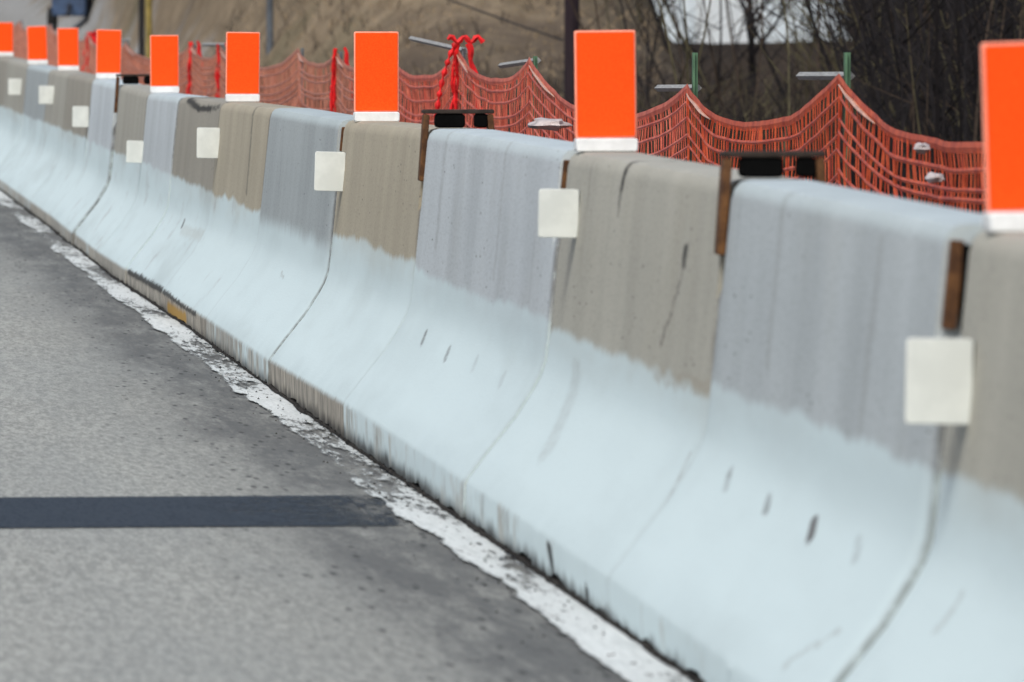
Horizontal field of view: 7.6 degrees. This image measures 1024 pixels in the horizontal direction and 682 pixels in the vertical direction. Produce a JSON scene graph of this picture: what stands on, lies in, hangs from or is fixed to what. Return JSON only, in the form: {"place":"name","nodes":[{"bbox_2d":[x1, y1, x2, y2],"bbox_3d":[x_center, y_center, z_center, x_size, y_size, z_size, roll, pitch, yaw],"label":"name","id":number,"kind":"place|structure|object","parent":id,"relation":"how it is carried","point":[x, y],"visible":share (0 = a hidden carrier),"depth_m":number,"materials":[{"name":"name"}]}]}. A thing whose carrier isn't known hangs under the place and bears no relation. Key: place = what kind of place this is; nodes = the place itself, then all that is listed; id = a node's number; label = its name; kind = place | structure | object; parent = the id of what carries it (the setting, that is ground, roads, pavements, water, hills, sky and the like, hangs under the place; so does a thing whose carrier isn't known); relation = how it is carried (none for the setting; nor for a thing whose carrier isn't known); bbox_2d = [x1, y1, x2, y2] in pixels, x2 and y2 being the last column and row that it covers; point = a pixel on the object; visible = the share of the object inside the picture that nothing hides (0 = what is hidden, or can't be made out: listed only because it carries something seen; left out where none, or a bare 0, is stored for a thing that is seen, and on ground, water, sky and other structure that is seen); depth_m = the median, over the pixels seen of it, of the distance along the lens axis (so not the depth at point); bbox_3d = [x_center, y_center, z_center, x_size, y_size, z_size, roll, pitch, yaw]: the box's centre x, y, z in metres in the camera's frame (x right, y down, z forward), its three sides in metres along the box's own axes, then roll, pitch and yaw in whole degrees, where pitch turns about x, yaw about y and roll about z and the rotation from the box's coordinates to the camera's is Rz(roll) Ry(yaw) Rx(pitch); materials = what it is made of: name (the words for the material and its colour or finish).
{"place":"outdoors","nodes":[
{"label":"outdoors","id":0,"kind":"place"},
{"bbox_2d":[0,197,690,681],"bbox_3d":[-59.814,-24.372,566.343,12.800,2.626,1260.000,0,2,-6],"label":"road","id":1,"kind":"structure","parent":0,"point":[102,395],"depth_m":16.19,"materials":[{"name":"grey asphalt"}]},
{"bbox_2d":[0,56,21,125],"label":"concrete barrier","id":2,"kind":"object","parent":1,"relation":"on","point":[4,60],"visible":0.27,"depth_m":55.78,"materials":[{"name":"grey concrete"}]},
{"bbox_2d":[0,22,13,55],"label":"traffic marker","id":3,"kind":"object","parent":2,"relation":"on","point":[6,38],"visible":1,"depth_m":58.15,"materials":[{"name":"orange plastic"}]},
{"bbox_2d":[0,59,47,165],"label":"concrete barrier","id":4,"kind":"object","parent":1,"relation":"on","point":[11,122],"visible":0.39,"depth_m":52.75,"materials":[{"name":"grey concrete"}]},
{"bbox_2d":[8,78,21,94],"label":"reflector tab","id":5,"kind":"object","parent":4,"relation":"attached to","point":[14,86],"visible":1,"depth_m":51.89,"materials":[{"name":"white plastic"}]},
{"bbox_2d":[27,26,47,63],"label":"traffic marker","id":6,"kind":"object","parent":4,"relation":"on","point":[37,44],"visible":1,"depth_m":51.29,"materials":[{"name":"orange plastic"}]},
{"bbox_2d":[0,65,57,197],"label":"concrete barrier","id":7,"kind":"object","parent":1,"relation":"on","point":[16,163],"visible":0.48,"depth_m":49.17,"materials":[{"name":"grey concrete"}]},
{"bbox_2d":[12,69,90,210],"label":"concrete barrier","id":8,"kind":"object","parent":1,"relation":"on","point":[32,179],"visible":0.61,"depth_m":45.68,"materials":[{"name":"grey concrete"}]},
{"bbox_2d":[39,86,53,103],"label":"reflector tab","id":9,"kind":"object","parent":8,"relation":"attached to","point":[46,94],"visible":1,"depth_m":46.22,"materials":[{"name":"white plastic"}]},
{"bbox_2d":[57,28,78,70],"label":"traffic marker","id":10,"kind":"object","parent":8,"relation":"on","point":[68,47],"visible":1,"depth_m":46.22,"materials":[{"name":"orange plastic"}]},
{"bbox_2d":[30,74,95,225],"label":"concrete barrier","id":11,"kind":"object","parent":1,"relation":"on","point":[53,191],"visible":0.43,"depth_m":42.74,"materials":[{"name":"grey concrete"}]},
{"bbox_2d":[72,106,88,126],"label":"reflector tab","id":12,"kind":"object","parent":11,"relation":"attached to","point":[80,116],"visible":1,"depth_m":41.25,"materials":[{"name":"white plastic"}]},
{"bbox_2d":[50,79,141,244],"bbox_3d":[-2.033,-0.939,39.746,0.628,0.819,3.076,0,2,-6],"label":"concrete barrier","id":13,"kind":"object","parent":1,"relation":"on","point":[78,203],"visible":0.45,"depth_m":39.46,"materials":[{"name":"grey concrete"}]},
{"bbox_2d":[96,29,121,78],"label":"traffic marker","id":14,"kind":"object","parent":13,"relation":"on","point":[108,54],"visible":0.97,"depth_m":40.95,"materials":[{"name":"orange plastic"}]},
{"bbox_2d":[74,85,150,263],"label":"concrete barrier","id":15,"kind":"object","parent":1,"relation":"on","point":[101,223],"visible":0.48,"depth_m":36.70,"materials":[{"name":"grey concrete"}]},
{"bbox_2d":[114,74,149,112],"bbox_3d":[-1.876,-1.232,38.182,0.212,0.192,0.060,0,2,-6],"label":"joint clamp","id":16,"kind":"object","parent":15,"relation":"attached to","point":[130,78],"visible":0.63,"depth_m":38.15,"materials":[{"name":"metal"}]},
{"bbox_2d":[99,93,207,283],"bbox_3d":[-1.476,-0.690,34.121,0.618,0.823,2.592,0,2,-6],"label":"concrete barrier","id":17,"kind":"object","parent":1,"relation":"on","point":[127,240],"visible":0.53,"depth_m":33.95,"materials":[{"name":"grey concrete"}]},
{"bbox_2d":[126,140,143,162],"bbox_3d":[-1.738,-0.873,35.325,0.080,0.102,0.068,2,2,-6],"label":"reflector tab","id":18,"kind":"object","parent":17,"relation":"attached to","point":[134,151],"visible":1,"depth_m":35.29,"materials":[{"name":"white plastic"}]},
{"bbox_2d":[150,35,178,92],"bbox_3d":[-1.599,-1.275,35.291,0.133,0.265,0.070,0,2,-6],"label":"traffic marker","id":19,"kind":"object","parent":17,"relation":"on","point":[164,63],"visible":1,"depth_m":35.28,"materials":[{"name":"orange plastic"}]},
{"bbox_2d":[126,97,227,306],"bbox_3d":[-1.200,-0.579,31.337,0.619,0.832,2.992,0,2,-6],"label":"concrete barrier","id":20,"kind":"object","parent":1,"relation":"on","point":[160,258],"visible":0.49,"depth_m":31.28,"materials":[{"name":"grey concrete"}]},
{"bbox_2d":[0,495,397,527],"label":"road patch","id":21,"kind":"object","parent":1,"relation":"on","point":[143,511],"visible":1,"depth_m":17.55,"materials":[{"name":"grey asphalt"}]},
{"bbox_2d":[162,102,301,337],"bbox_3d":[-0.912,-0.463,28.388,0.618,0.832,2.922,0,2,-6],"label":"concrete barrier","id":22,"kind":"object","parent":1,"relation":"on","point":[203,279],"visible":0.48,"depth_m":28.22,"materials":[{"name":"grey concrete"}]},
{"bbox_2d":[197,128,219,157],"bbox_3d":[-1.175,-0.766,29.652,0.091,0.118,0.068,1,2,-6],"label":"reflector tab","id":23,"kind":"object","parent":22,"relation":"attached to","point":[208,142],"visible":1,"depth_m":29.62,"materials":[{"name":"white plastic"}]},
{"bbox_2d":[225,32,259,101],"bbox_3d":[-1.040,-1.059,29.622,0.134,0.270,0.070,0,2,-5],"label":"traffic marker","id":24,"kind":"object","parent":22,"relation":"on","point":[242,66],"visible":1,"depth_m":29.61,"materials":[{"name":"orange plastic"}]},
{"bbox_2d":[206,108,352,384],"bbox_3d":[-0.607,-0.335,25.259,0.623,0.832,3.354,0,2,-6],"label":"concrete barrier","id":25,"kind":"object","parent":1,"relation":"on","point":[258,312],"visible":0.52,"depth_m":25.07,"materials":[{"name":"concrete"}]},
{"bbox_2d":[0,191,691,681],"bbox_3d":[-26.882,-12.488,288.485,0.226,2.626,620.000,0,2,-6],"label":"edge line","id":26,"kind":"object","parent":1,"relation":"on","point":[618,645],"visible":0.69,"depth_m":16.38,"materials":[{"name":"white paint"}]},
{"bbox_2d":[0,189,704,681],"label":"loose grit","id":27,"kind":"object","parent":1,"relation":"on","point":[646,645],"visible":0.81,"depth_m":17.00,"materials":[{"name":"grey gravel"}]},
{"bbox_2d":[270,120,475,436],"bbox_3d":[-0.292,-0.209,22.084,0.620,0.850,2.985,0,2,-6],"label":"concrete barrier","id":28,"kind":"object","parent":1,"relation":"on","point":[330,350],"visible":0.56,"depth_m":21.90,"materials":[{"name":"grey concrete"}]},
{"bbox_2d":[314,151,345,191],"bbox_3d":[-0.556,-0.517,23.337,0.095,0.120,0.068,2,2,-6],"label":"reflector tab","id":29,"kind":"object","parent":28,"relation":"attached to","point":[329,171],"visible":1,"depth_m":23.30,"materials":[{"name":"white plastic"}]},
{"bbox_2d":[353,32,399,121],"bbox_3d":[-0.410,-0.800,23.208,0.136,0.272,0.070,0,2,-6],"label":"traffic marker","id":30,"kind":"object","parent":28,"relation":"on","point":[376,76],"visible":1,"depth_m":23.20,"materials":[{"name":"orange plastic"}]},
{"bbox_2d":[418,109,494,180],"bbox_3d":[-0.145,-0.525,20.581,0.212,0.192,0.060,0,2,-6],"label":"joint clamp","id":31,"kind":"object","parent":28,"relation":"attached to","point":[455,118],"visible":0.88,"depth_m":20.55,"materials":[{"name":"metal"}]},
{"bbox_2d":[344,129,577,517],"bbox_3d":[0.026,-0.074,18.842,0.620,0.853,3.524,0,2,-6],"label":"concrete barrier","id":32,"kind":"object","parent":1,"relation":"on","point":[437,399],"visible":0.58,"depth_m":18.57,"materials":[{"name":"concrete"}]},
{"bbox_2d":[465,152,796,616],"bbox_3d":[0.343,0.057,15.650,0.620,0.838,2.884,0,2,-6],"label":"concrete barrier","id":33,"kind":"object","parent":1,"relation":"on","point":[575,478],"visible":0.59,"depth_m":15.42,"materials":[{"name":"grey concrete"}]},
{"bbox_2d":[538,189,579,237],"bbox_3d":[0.099,-0.279,16.723,0.090,0.106,0.068,1,2,-6],"label":"reflector tab","id":34,"kind":"object","parent":33,"relation":"attached to","point":[558,212],"visible":1,"depth_m":16.69,"materials":[{"name":"white plastic"}]},
{"bbox_2d":[574,30,637,151],"bbox_3d":[0.206,-0.552,16.923,0.139,0.268,0.070,0,2,-4],"label":"traffic marker","id":35,"kind":"object","parent":33,"relation":"on","point":[605,88],"visible":1,"depth_m":16.91,"materials":[{"name":"orange plastic"}]},
{"bbox_2d":[608,179,983,681],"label":"concrete barrier","id":36,"kind":"object","parent":1,"relation":"on","point":[787,534],"visible":0.77,"depth_m":12.66,"materials":[{"name":"concrete"}]},
{"bbox_2d":[714,151,825,254],"bbox_3d":[0.482,-0.256,14.197,0.212,0.192,0.060,0,2,-6],"label":"joint clamp","id":37,"kind":"object","parent":36,"relation":"attached to","point":[760,164],"visible":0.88,"depth_m":14.17,"materials":[{"name":"metal"}]},
{"bbox_2d":[843,231,1023,681],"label":"concrete barrier","id":38,"kind":"object","parent":1,"relation":"on","point":[958,616],"visible":0.97,"depth_m":11.04,"materials":[{"name":"grey concrete"}]},
{"bbox_2d":[905,338,973,424],"bbox_3d":[0.623,0.058,11.258,0.101,0.126,0.068,1,2,-6],"label":"reflector tab","id":39,"kind":"object","parent":38,"relation":"attached to","point":[938,380],"visible":1,"depth_m":11.22,"materials":[{"name":"white plastic"}]},
{"bbox_2d":[980,42,1023,231],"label":"traffic marker","id":40,"kind":"object","parent":38,"relation":"on","point":[1002,70],"visible":1,"depth_m":11.24,"materials":[{"name":"orange plastic"}]},
{"bbox_2d":[0,0,962,207],"bbox_3d":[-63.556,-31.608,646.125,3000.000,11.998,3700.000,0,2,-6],"label":"ground","id":41,"kind":"structure","parent":0,"point":[188,21],"depth_m":72.23,"materials":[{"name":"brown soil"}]},
{"bbox_2d":[47,0,92,30],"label":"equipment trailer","id":42,"kind":"object","parent":41,"relation":"on","point":[67,8],"visible":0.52,"depth_m":103.70,"materials":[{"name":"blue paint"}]},
{"bbox_2d":[138,0,144,69],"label":"sign post","id":43,"kind":"object","parent":41,"relation":"on","point":[141,25],"visible":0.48,"depth_m":84.11,"materials":[{"name":"black metal"}]},
{"bbox_2d":[145,0,151,57],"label":"marker post","id":44,"kind":"object","parent":41,"relation":"on","point":[148,18],"visible":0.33,"depth_m":83.91,"materials":[{"name":"yellow paint"}]},
{"bbox_2d":[266,0,272,54],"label":"steel post","id":45,"kind":"object","parent":41,"relation":"on","point":[269,25],"depth_m":74.54,"materials":[{"name":"grey metal"}]},
{"bbox_2d":[13,21,985,213],"bbox_3d":[-2.534,-1.589,53.998,0.090,1.338,76.030,0,2,-6],"label":"safety fence","id":46,"kind":"object","parent":41,"relation":"on","point":[293,65],"visible":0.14,"depth_m":23.44,"materials":[{"name":"orange plastic"}]},
{"bbox_2d":[82,30,96,72],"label":"flagging tape","id":47,"kind":"object","parent":46,"relation":"attached to","point":[93,35],"visible":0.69,"depth_m":63.89,"materials":[{"name":"red plastic"}]},
{"bbox_2d":[186,40,205,94],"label":"flagging tape","id":48,"kind":"object","parent":46,"relation":"attached to","point":[189,66],"visible":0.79,"depth_m":48.77,"materials":[{"name":"red plastic"}]},
{"bbox_2d":[215,43,225,97],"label":"flagging tape","id":49,"kind":"object","parent":46,"relation":"attached to","point":[217,76],"visible":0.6,"depth_m":45.80,"materials":[{"name":"red plastic"}]},
{"bbox_2d":[330,47,353,111],"bbox_3d":[-0.795,-1.179,36.557,0.157,0.448,0.035,0,2,-2],"label":"flagging tape","id":50,"kind":"object","parent":46,"relation":"attached to","point":[333,85],"visible":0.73,"depth_m":36.54,"materials":[{"name":"plastic"}]},
{"bbox_2d":[434,34,484,128],"bbox_3d":[-0.199,-0.985,30.188,0.224,0.445,0.041,0,2,-6],"label":"flagging tape","id":51,"kind":"object","parent":46,"relation":"attached to","point":[453,51],"visible":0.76,"depth_m":30.17,"materials":[{"name":"red plastic"}]},
{"bbox_2d":[527,117,572,130],"bbox_3d":[0.127,-0.727,25.729,0.147,0.046,0.209,0,2,-6],"label":"plastic scrap","id":52,"kind":"object","parent":46,"relation":"attached to","point":[548,124],"visible":1,"depth_m":25.66,"materials":[{"name":"white plastic"}]},
{"bbox_2d":[914,142,930,153],"bbox_3d":[0.955,-0.449,17.875,0.040,0.028,0.088,0,2,1],"label":"plastic scrap","id":53,"kind":"object","parent":46,"relation":"attached to","point":[921,148],"visible":1,"depth_m":17.85,"materials":[{"name":"white plastic"}]},
{"bbox_2d":[925,172,944,182],"bbox_3d":[0.976,-0.377,17.679,0.049,0.027,0.113,0,2,-6],"label":"plastic scrap","id":54,"kind":"object","parent":46,"relation":"attached to","point":[931,177],"visible":1,"depth_m":17.65,"materials":[{"name":"white plastic"}]},
{"bbox_2d":[449,0,578,133],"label":"utility pole","id":55,"kind":"object","parent":41,"relation":"on","point":[571,24],"visible":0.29,"depth_m":60.25,"materials":[{"name":"brown wood"}]},
{"bbox_2d":[187,0,1023,213],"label":"dark brushwood","id":56,"kind":"object","parent":41,"relation":"on","point":[967,54],"visible":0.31,"depth_m":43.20,"materials":[{"name":"brown plant"}]},
{"bbox_2d":[647,0,675,55],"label":"bare tree","id":57,"kind":"object","parent":41,"relation":"on","point":[656,20],"visible":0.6,"depth_m":72.43,"materials":[{"name":"brown plant"}]},
{"bbox_2d":[664,0,773,105],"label":"bare tree","id":58,"kind":"object","parent":41,"relation":"on","point":[689,45],"visible":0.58,"depth_m":66.45,"materials":[{"name":"brown plant"}]},
{"bbox_2d":[733,0,798,97],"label":"bare tree","id":59,"kind":"object","parent":41,"relation":"on","point":[752,51],"visible":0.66,"depth_m":70.46,"materials":[{"name":"brown plant"}]},
{"bbox_2d":[728,0,809,122],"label":"bare tree","id":60,"kind":"object","parent":41,"relation":"on","point":[749,17],"visible":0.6,"depth_m":62.40,"materials":[{"name":"brown plant"}]},
{"bbox_2d":[577,0,1023,212],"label":"olive brushwood","id":61,"kind":"object","parent":41,"relation":"on","point":[834,63],"visible":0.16,"depth_m":46.52,"materials":[{"name":"brown plant"}]},
{"bbox_2d":[787,0,849,71],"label":"bare tree","id":62,"kind":"object","parent":41,"relation":"on","point":[822,67],"visible":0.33,"depth_m":75.60,"materials":[{"name":"brown plant"}]},
{"bbox_2d":[653,0,850,42],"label":"pale building","id":63,"kind":"structure","parent":0,"point":[736,13],"depth_m":301.96,"materials":[{"name":"metal"}]},
{"bbox_2d":[695,0,760,42],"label":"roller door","id":64,"kind":"structure","parent":63,"relation":"in","point":[736,14],"depth_m":301.92,"materials":[{"name":"white metal"}]}
]}

